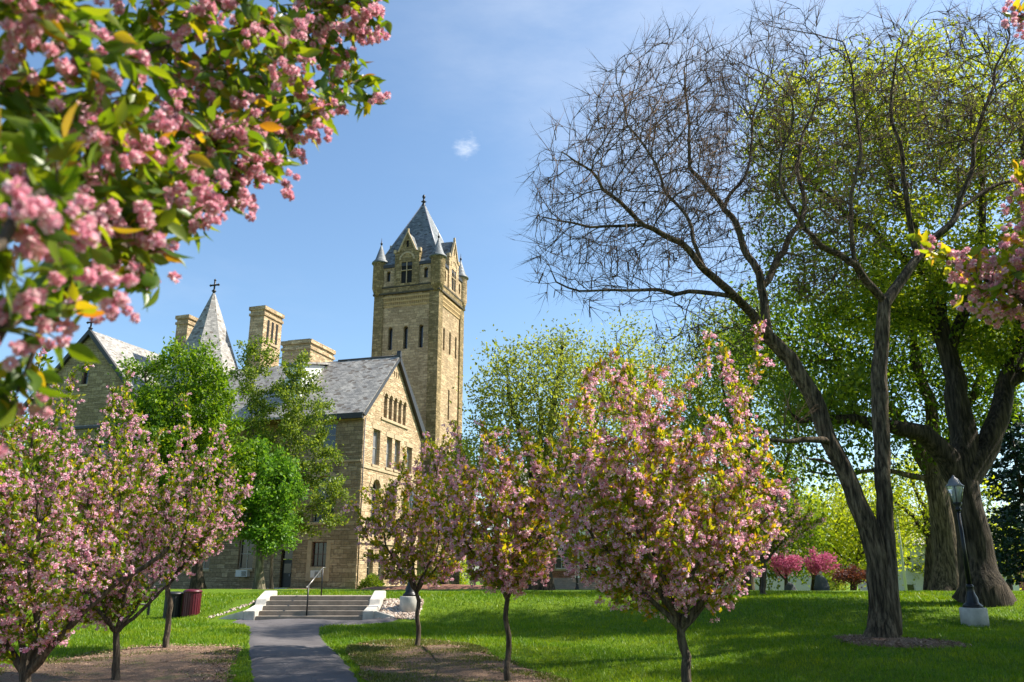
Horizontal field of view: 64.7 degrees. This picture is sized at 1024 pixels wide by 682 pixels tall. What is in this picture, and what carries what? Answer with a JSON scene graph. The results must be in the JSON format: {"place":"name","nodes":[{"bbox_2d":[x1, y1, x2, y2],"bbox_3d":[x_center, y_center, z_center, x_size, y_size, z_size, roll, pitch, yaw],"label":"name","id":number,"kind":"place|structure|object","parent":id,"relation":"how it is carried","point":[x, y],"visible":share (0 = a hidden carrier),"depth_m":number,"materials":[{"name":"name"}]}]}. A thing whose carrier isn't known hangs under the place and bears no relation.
{"place":"outdoors","nodes":[
{"label":"outdoors","id":0,"kind":"place"},
{"bbox_2d":[233,618,397,681],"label":"path","id":1,"kind":"structure","parent":0,"point":[290,650],"depth_m":17.06,"materials":[{"name":"concrete"}]},
{"bbox_2d":[0,576,1023,681],"bbox_3d":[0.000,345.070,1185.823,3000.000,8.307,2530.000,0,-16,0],"label":"lawn ground","id":2,"kind":"structure","parent":0,"point":[236,603],"depth_m":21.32,"materials":[{"name":"green plant"}]},
{"bbox_2d":[1,412,92,588],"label":"shade tree","id":3,"kind":"object","parent":2,"relation":"on","point":[36,468],"visible":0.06,"depth_m":42.84,"materials":[{"name":"green plant"}]},
{"bbox_2d":[9,603,150,615],"bbox_3d":[-17.100,9.053,27.157,9.870,0.532,0.070,0,-16,0],"label":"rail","id":4,"kind":"object","parent":2,"relation":"on","point":[148,610],"visible":0.09,"depth_m":27.15,"materials":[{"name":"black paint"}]},
{"bbox_2d":[0,643,241,681],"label":"mulch bed","id":5,"kind":"object","parent":2,"relation":"on","point":[134,671],"visible":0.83,"depth_m":15.04,"materials":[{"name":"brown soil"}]},
{"bbox_2d":[0,345,169,681],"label":"cherry tree","id":6,"kind":"object","parent":5,"relation":"on","point":[32,658],"visible":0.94,"depth_m":11.54,"materials":[{"name":"pink plant"}]},
{"bbox_2d":[0,362,194,679],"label":"cherry tree","id":7,"kind":"object","parent":5,"relation":"on","point":[131,521],"visible":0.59,"depth_m":14.53,"materials":[{"name":"pink plant"}]},
{"bbox_2d":[85,391,256,647],"bbox_3d":[-8.060,4.027,18.533,4.117,5.857,2.660,4,-16,-13],"label":"cherry tree","id":8,"kind":"object","parent":5,"relation":"on","point":[206,537],"visible":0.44,"depth_m":18.58,"materials":[{"name":"pink plant"}]},
{"bbox_2d":[0,637,572,681],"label":"weeds","id":9,"kind":"object","parent":5,"relation":"on","point":[369,658],"visible":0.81,"depth_m":16.09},
{"bbox_2d":[163,591,182,618],"bbox_3d":[-11.170,8.705,26.684,0.610,0.850,0.610,-2,-16,8],"label":"litter bin","id":10,"kind":"object","parent":2,"relation":"on","point":[177,597],"visible":0.65,"depth_m":26.51,"materials":[{"name":"black metal"}]},
{"bbox_2d":[97,326,269,588],"bbox_3d":[-18.570,6.546,46.115,9.645,14.811,7.092,0,-16,0],"label":"shade tree","id":11,"kind":"object","parent":2,"relation":"on","point":[217,410],"visible":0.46,"depth_m":45.80,"materials":[{"name":"green plant"}]},
{"bbox_2d":[181,589,202,616],"bbox_3d":[-10.550,8.619,26.657,0.610,0.850,0.610,-2,-16,8],"label":"litter bin","id":12,"kind":"object","parent":2,"relation":"on","point":[191,603],"visible":0.91,"depth_m":26.46,"materials":[{"name":"red metal"}]},
{"bbox_2d":[0,0,391,458],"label":"cherry tree","id":13,"kind":"object","parent":2,"relation":"on","point":[69,205],"visible":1,"depth_m":2.14,"materials":[{"name":"pink plant"}]},
{"bbox_2d":[21,279,426,588],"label":"stone hall","id":14,"kind":"structure","parent":2,"relation":"on","point":[378,425],"depth_m":64.94,"materials":[{"name":"stone"}]},
{"bbox_2d":[79,368,88,386],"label":"window","id":15,"kind":"structure","parent":14,"relation":"in","point":[85,380],"depth_m":72.74,"materials":[{"name":"black glass"}]},
{"bbox_2d":[96,441,108,472],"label":"window","id":16,"kind":"structure","parent":14,"relation":"in","point":[100,446],"depth_m":70.15,"materials":[{"name":"grey glass"}]},
{"bbox_2d":[202,544,210,570],"bbox_3d":[-24.593,17.115,64.621,1.500,2.480,0.390,-5,-17,16],"label":"window","id":17,"kind":"structure","parent":14,"relation":"in","point":[205,564],"depth_m":64.55,"materials":[{"name":"grey glass"}]},
{"bbox_2d":[235,570,249,576],"bbox_3d":[-20.919,18.061,62.877,1.050,0.500,0.445,-5,-17,16],"label":"air conditioner","id":18,"kind":"object","parent":14,"relation":"attached to","point":[242,573],"visible":1,"depth_m":62.69,"materials":[{"name":"grey metal"}]},
{"bbox_2d":[235,539,253,570],"bbox_3d":[-20.832,16.796,63.509,1.550,2.480,0.390,-5,-17,16],"label":"window","id":19,"kind":"structure","parent":14,"relation":"in","point":[245,563],"depth_m":63.67,"materials":[{"name":"grey glass"}]},
{"bbox_2d":[281,560,291,587],"bbox_3d":[-17.285,17.882,62.217,0.960,2.080,0.130,-5,-17,16],"label":"door","id":20,"kind":"structure","parent":14,"relation":"in","point":[287,564],"depth_m":62.23,"materials":[{"name":"black paint"}]},
{"bbox_2d":[283,551,292,558],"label":"transom window","id":21,"kind":"structure","parent":14,"relation":"in","point":[285,555],"depth_m":62.63,"materials":[{"name":"grey glass"}]},
{"bbox_2d":[310,570,320,577],"bbox_3d":[-14.138,16.807,58.361,0.700,0.500,0.445,-5,-17,16],"label":"air conditioner","id":22,"kind":"object","parent":14,"relation":"attached to","point":[313,573],"visible":0.79,"depth_m":58.19,"materials":[{"name":"grey metal"}]},
{"bbox_2d":[312,542,326,566],"bbox_3d":[-14.003,15.570,59.112,1.194,1.747,0.080,-5,-17,16],"label":"window","id":23,"kind":"structure","parent":14,"relation":"in","point":[319,548],"depth_m":59.13,"materials":[{"name":"grey glass"}]},
{"bbox_2d":[309,476,333,524],"bbox_3d":[-13.927,11.805,60.064,2.000,3.577,0.460,-5,-17,16],"label":"window","id":24,"kind":"structure","parent":14,"relation":"in","point":[315,520],"depth_m":60.11,"materials":[{"name":"grey glass"}]},
{"bbox_2d":[316,423,335,460],"bbox_3d":[-13.917,7.663,61.226,1.550,2.880,0.410,-5,-17,16],"label":"window","id":25,"kind":"structure","parent":14,"relation":"in","point":[332,436],"depth_m":61.46,"materials":[{"name":"glass"}]},
{"bbox_2d":[366,549,369,577],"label":"window","id":26,"kind":"structure","parent":14,"relation":"in","point":[368,562],"depth_m":60.26,"materials":[{"name":"grey glass"}]},
{"bbox_2d":[370,481,376,519],"bbox_3d":[-10.707,12.300,61.578,0.080,3.494,1.394,-5,-17,16],"label":"window","id":27,"kind":"structure","parent":14,"relation":"in","point":[374,484],"depth_m":62.01,"materials":[{"name":"grey glass"}]},
{"bbox_2d":[371,430,380,468],"bbox_3d":[-10.582,8.290,62.415,0.430,2.930,1.400,-5,-17,16],"label":"window","id":28,"kind":"structure","parent":14,"relation":"in","point":[373,464],"depth_m":62.76,"materials":[{"name":"beige paint"}]},
{"bbox_2d":[378,552,380,578],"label":"window","id":29,"kind":"structure","parent":14,"relation":"in","point":[379,566],"depth_m":61.94,"materials":[{"name":"grey glass"}]},
{"bbox_2d":[385,438,392,470],"bbox_3d":[-9.909,8.992,64.501,0.430,2.630,1.200,-5,-17,16],"label":"window","id":30,"kind":"structure","parent":14,"relation":"in","point":[387,451],"depth_m":64.83,"materials":[{"name":"beige paint"}]},
{"bbox_2d":[393,441,400,472],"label":"window","id":31,"kind":"structure","parent":14,"relation":"in","point":[395,455],"depth_m":66.28,"materials":[{"name":"beige paint"}]},
{"bbox_2d":[406,448,412,476],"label":"window","id":32,"kind":"structure","parent":14,"relation":"in","point":[407,459],"depth_m":68.55,"materials":[{"name":"beige paint"}]},
{"bbox_2d":[206,600,255,617],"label":"gravel","id":33,"kind":"structure","parent":2,"relation":"on","point":[240,607],"depth_m":26.49,"materials":[{"name":"white gravel"}]},
{"bbox_2d":[221,435,316,588],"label":"maple tree","id":34,"kind":"object","parent":2,"relation":"on","point":[269,526],"visible":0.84,"depth_m":46.48,"materials":[{"name":"green plant"}]},
{"bbox_2d":[227,333,357,588],"bbox_3d":[-14.652,7.584,53.028,9.067,16.976,5.706,0,-16,0],"label":"slender tree","id":35,"kind":"object","parent":2,"relation":"on","point":[290,421],"visible":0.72,"depth_m":53.12,"materials":[{"name":"green plant"}]},
{"bbox_2d":[219,591,393,619],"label":"stone steps","id":36,"kind":"structure","parent":2,"relation":"on","point":[269,605],"depth_m":26.35,"materials":[{"name":"concrete"}]},
{"bbox_2d":[306,567,325,615],"bbox_3d":[-6.555,8.329,26.951,0.052,1.554,2.555,0,-16,0],"label":"handrail","id":37,"kind":"object","parent":36,"relation":"on","point":[322,568],"visible":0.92,"depth_m":26.65,"materials":[{"name":"grey metal"}]},
{"bbox_2d":[357,573,384,588],"bbox_3d":[-9.514,16.270,54.585,1.851,1.339,1.862,-14,-21,41],"label":"shrub","id":38,"kind":"object","parent":2,"relation":"on","point":[371,580],"visible":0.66,"depth_m":54.28,"materials":[{"name":"green plant"}]},
{"bbox_2d":[375,598,423,619],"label":"gravel","id":39,"kind":"structure","parent":2,"relation":"on","point":[389,607],"depth_m":26.28,"materials":[{"name":"white gravel"}]},
{"bbox_2d":[399,488,419,612],"bbox_3d":[-3.350,7.014,27.013,0.680,4.230,0.680,0,-16,0],"label":"street lamp","id":40,"kind":"object","parent":2,"relation":"on","point":[408,601],"visible":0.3,"depth_m":26.32,"materials":[{"name":"concrete"}]},
{"bbox_2d":[371,195,468,583],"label":"bell tower","id":41,"kind":"structure","parent":2,"relation":"on","point":[419,282],"depth_m":85.69,"materials":[{"name":"beige stone"}]},
{"bbox_2d":[389,329,392,349],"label":"slit window","id":42,"kind":"structure","parent":41,"relation":"in","point":[391,330],"depth_m":85.51,"materials":[{"name":"black glass"}]},
{"bbox_2d":[404,327,407,348],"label":"slit window","id":43,"kind":"structure","parent":41,"relation":"in","point":[406,329],"depth_m":85.10,"materials":[{"name":"black glass"}]},
{"bbox_2d":[401,262,411,282],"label":"dormer window","id":44,"kind":"structure","parent":41,"relation":"in","point":[409,273],"depth_m":86.34,"materials":[{"name":"black glass"}]},
{"bbox_2d":[420,326,422,347],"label":"slit window","id":45,"kind":"structure","parent":41,"relation":"in","point":[421,329],"depth_m":84.56,"materials":[{"name":"black glass"}]},
{"bbox_2d":[416,568,450,584],"bbox_3d":[-5.660,16.106,54.656,3.006,1.661,2.719,-11,-19,33],"label":"shrub","id":46,"kind":"object","parent":2,"relation":"on","point":[437,575],"visible":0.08,"depth_m":54.80,"materials":[{"name":"green plant"}]},
{"bbox_2d":[362,584,516,589],"bbox_3d":[-3.775,14.185,46.407,10.163,0.513,11.612,0,-16,0],"label":"mulch bed","id":47,"kind":"object","parent":2,"relation":"on","point":[451,586],"visible":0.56,"depth_m":41.90,"materials":[{"name":"brown wood"}]},
{"bbox_2d":[419,435,481,583],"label":"shade tree","id":48,"kind":"object","parent":47,"relation":"on","point":[443,544],"visible":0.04,"depth_m":44.95,"materials":[{"name":"green plant"}]},
{"bbox_2d":[348,639,564,681],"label":"mulch bed","id":49,"kind":"object","parent":2,"relation":"on","point":[471,672],"visible":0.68,"depth_m":15.04,"materials":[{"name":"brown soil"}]},
{"bbox_2d":[340,422,492,645],"bbox_3d":[-2.201,4.344,18.589,3.493,5.208,2.599,5,-17,-17],"label":"cherry tree","id":50,"kind":"object","parent":49,"relation":"on","point":[405,550],"visible":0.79,"depth_m":18.23,"materials":[{"name":"pink plant"}]},
{"bbox_2d":[424,416,573,680],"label":"cherry tree","id":51,"kind":"object","parent":49,"relation":"on","point":[501,542],"visible":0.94,"depth_m":14.24,"materials":[{"name":"pink plant"}]},
{"bbox_2d":[459,556,476,584],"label":"shrub","id":52,"kind":"object","parent":2,"relation":"on","point":[462,579],"visible":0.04,"depth_m":121.15,"materials":[{"name":"green plant"}]},
{"bbox_2d":[445,311,660,589],"bbox_3d":[2.620,5.414,41.532,12.376,14.466,9.616,4,-17,-15],"label":"shade tree","id":53,"kind":"object","parent":2,"relation":"on","point":[549,420],"visible":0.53,"depth_m":40.69,"materials":[{"name":"green plant"}]},
{"bbox_2d":[573,534,578,589],"bbox_3d":[4.620,15.998,57.831,0.500,4.550,0.492,0,-16,0],"label":"street lamp","id":54,"kind":"object","parent":2,"relation":"on","point":[577,587],"visible":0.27,"depth_m":57.45,"materials":[{"name":"metal"}]},
{"bbox_2d":[510,466,685,589],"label":"brick building","id":55,"kind":"structure","parent":2,"relation":"on","point":[558,569],"depth_m":79.17,"materials":[{"name":"brown brick"}]},
{"bbox_2d":[554,548,568,570],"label":"window","id":56,"kind":"structure","parent":55,"relation":"in","point":[559,566],"depth_m":79.24,"materials":[{"name":"grey glass"}]},
{"bbox_2d":[584,559,595,577],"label":"window","id":57,"kind":"structure","parent":55,"relation":"in","point":[586,569],"depth_m":79.13,"materials":[{"name":"black glass"}]},
{"bbox_2d":[552,295,779,585],"bbox_3d":[12.151,7.749,61.395,19.123,22.767,14.629,-11,-19,34],"label":"shade tree","id":58,"kind":"object","parent":2,"relation":"on","point":[671,368],"visible":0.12,"depth_m":62.40,"materials":[{"name":"green plant"}]},
{"bbox_2d":[542,315,790,681],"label":"cherry tree","id":59,"kind":"object","parent":2,"relation":"on","point":[646,550],"visible":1,"depth_m":11.92,"materials":[{"name":"pink plant"}]},
{"bbox_2d":[660,478,775,583],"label":"young tree","id":60,"kind":"object","parent":2,"relation":"on","point":[686,529],"visible":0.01,"depth_m":71.14,"materials":[{"name":"green plant"}]},
{"bbox_2d":[669,289,837,589],"bbox_3d":[13.646,5.246,44.203,10.947,16.516,8.872,0,-16,0],"label":"shade tree","id":61,"kind":"object","parent":2,"relation":"on","point":[785,461],"visible":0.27,"depth_m":43.88,"materials":[{"name":"green plant"}]},
{"bbox_2d":[510,0,1023,637],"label":"bare tree","id":62,"kind":"object","parent":2,"relation":"on","point":[878,544],"visible":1,"depth_m":18.89,"materials":[{"name":"brown plant"}]},
{"bbox_2d":[718,545,821,590],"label":"house","id":63,"kind":"structure","parent":2,"relation":"on","point":[799,586],"depth_m":95.80,"materials":[{"name":"paint"}]},
{"bbox_2d":[700,470,840,589],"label":"young tree","id":64,"kind":"object","parent":2,"relation":"on","point":[800,543],"visible":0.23,"depth_m":62.62,"materials":[{"name":"green plant"}]},
{"bbox_2d":[717,475,826,594],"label":"cherry tree","id":65,"kind":"object","parent":2,"relation":"on","point":[796,525],"visible":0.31,"depth_m":28.97,"materials":[{"name":"green plant"}]},
{"bbox_2d":[768,545,803,587],"bbox_3d":[16.274,13.663,48.112,1.942,2.978,1.813,8,-18,-25],"label":"pink shrub","id":66,"kind":"object","parent":2,"relation":"on","point":[787,566],"visible":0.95,"depth_m":47.99,"materials":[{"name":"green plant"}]},
{"bbox_2d":[784,582,796,590],"bbox_3d":[15.133,13.445,44.000,0.719,0.610,0.378,0,-16,0],"label":"memorial stone","id":67,"kind":"object","parent":2,"relation":"on","point":[789,586],"visible":0.53,"depth_m":43.91,"materials":[{"name":"grey stone"}]},
{"bbox_2d":[767,478,866,590],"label":"young tree","id":68,"kind":"object","parent":2,"relation":"on","point":[799,552],"visible":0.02,"depth_m":74.64,"materials":[{"name":"green plant"}]},
{"bbox_2d":[802,547,841,579],"bbox_3d":[18.738,13.842,48.954,2.226,3.157,1.986,-9,-18,29],"label":"pink shrub","id":69,"kind":"object","parent":2,"relation":"on","point":[819,565],"visible":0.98,"depth_m":49.03,"materials":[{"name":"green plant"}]},
{"bbox_2d":[814,574,829,590],"bbox_3d":[16.116,12.660,42.142,0.845,0.989,0.425,0,-16,0],"label":"memorial stone","id":70,"kind":"object","parent":2,"relation":"on","point":[821,583],"visible":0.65,"depth_m":42.01,"materials":[{"name":"grey stone"}]},
{"bbox_2d":[826,560,857,590],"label":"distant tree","id":71,"kind":"object","parent":2,"relation":"on","point":[832,588],"visible":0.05,"depth_m":130.12,"materials":[{"name":"green plant"}]},
{"bbox_2d":[829,563,865,589],"bbox_3d":[22.580,15.878,53.654,3.112,2.271,3.015,0,-16,0],"label":"purple shrub","id":72,"kind":"object","parent":2,"relation":"on","point":[852,576],"visible":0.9,"depth_m":53.40,"materials":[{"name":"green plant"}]},
{"bbox_2d":[801,466,923,590],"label":"young tree","id":73,"kind":"object","parent":2,"relation":"on","point":[859,554],"visible":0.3,"depth_m":67.28,"materials":[{"name":"green plant"}]},
{"bbox_2d":[703,254,1023,590],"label":"shade tree","id":74,"kind":"object","parent":2,"relation":"on","point":[944,575],"visible":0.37,"depth_m":33.70,"materials":[{"name":"green plant"}]},
{"bbox_2d":[730,14,1023,607],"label":"shade tree","id":75,"kind":"object","parent":2,"relation":"on","point":[967,455],"visible":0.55,"depth_m":27.48,"materials":[{"name":"green plant"}]},
{"bbox_2d":[862,504,924,585],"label":"young tree","id":76,"kind":"object","parent":2,"relation":"on","point":[922,568],"visible":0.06,"depth_m":83.73,"materials":[{"name":"green plant"}]},
{"bbox_2d":[894,504,907,590],"bbox_3d":[23.285,12.787,48.349,0.170,6.100,0.162,0,-16,0],"label":"pole","id":77,"kind":"object","parent":2,"relation":"on","point":[903,567],"visible":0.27,"depth_m":48.22,"materials":[{"name":"metal"}]},
{"bbox_2d":[831,633,971,648],"bbox_3d":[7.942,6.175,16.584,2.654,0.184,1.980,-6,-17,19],"label":"mulch bed","id":78,"kind":"object","parent":2,"relation":"on","point":[903,640],"visible":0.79,"depth_m":16.19,"materials":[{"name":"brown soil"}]},
{"bbox_2d":[835,445,1010,590],"bbox_3d":[22.806,9.473,44.188,8.580,8.500,6.863,4,-16,-12],"label":"young tree","id":79,"kind":"object","parent":2,"relation":"on","point":[924,530],"visible":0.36,"depth_m":43.93,"materials":[{"name":"green plant"}]},
{"bbox_2d":[856,519,1019,590],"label":"house","id":80,"kind":"structure","parent":2,"relation":"on","point":[917,584],"depth_m":84.14,"materials":[{"name":"paint"}]},
{"bbox_2d":[903,554,911,567],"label":"window","id":81,"kind":"structure","parent":80,"relation":"in","point":[906,564],"depth_m":84.50,"materials":[{"name":"grey glass"}]},
{"bbox_2d":[907,584,914,590],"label":"window","id":82,"kind":"structure","parent":80,"relation":"in","point":[910,587],"depth_m":83.82,"materials":[{"name":"glass"}]},
{"bbox_2d":[905,0,1023,331],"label":"cherry tree","id":83,"kind":"object","parent":2,"relation":"on","point":[1004,278],"visible":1,"depth_m":4.59,"materials":[{"name":"pink plant"}]},
{"bbox_2d":[945,475,989,626],"bbox_3d":[12.450,5.822,22.257,0.680,4.230,0.680,0,-16,0],"label":"street lamp","id":84,"kind":"object","parent":2,"relation":"on","point":[973,611],"visible":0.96,"depth_m":21.93,"materials":[{"name":"metal"}]},
{"bbox_2d":[919,498,1023,589],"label":"young tree","id":85,"kind":"object","parent":2,"relation":"on","point":[1001,529],"depth_m":80.95,"materials":[{"name":"green plant"}]},
{"bbox_2d":[980,401,1023,585],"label":"spruce tree","id":86,"kind":"object","parent":2,"relation":"on","point":[1009,515],"visible":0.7,"depth_m":45.33,"materials":[{"name":"green plant"}]},
{"bbox_2d":[995,514,1018,589],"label":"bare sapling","id":87,"kind":"object","parent":2,"relation":"on","point":[1011,586],"visible":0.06,"depth_m":55.42,"materials":[{"name":"green plant"}]},
{"bbox_2d":[1016,529,1023,590],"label":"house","id":88,"kind":"structure","parent":2,"relation":"on","point":[1021,586],"depth_m":92.10,"materials":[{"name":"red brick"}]},
{"bbox_2d":[0,0,1023,575],"label":"sky","id":89,"kind":"structure","parent":0,"point":[467,81],"materials":[{"name":"blue"}]},
{"bbox_2d":[553,578,630,589],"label":"steps","id":90,"kind":"structure","parent":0,"point":[565,583],"depth_m":59.18,"materials":[{"name":"concrete"}]}
]}

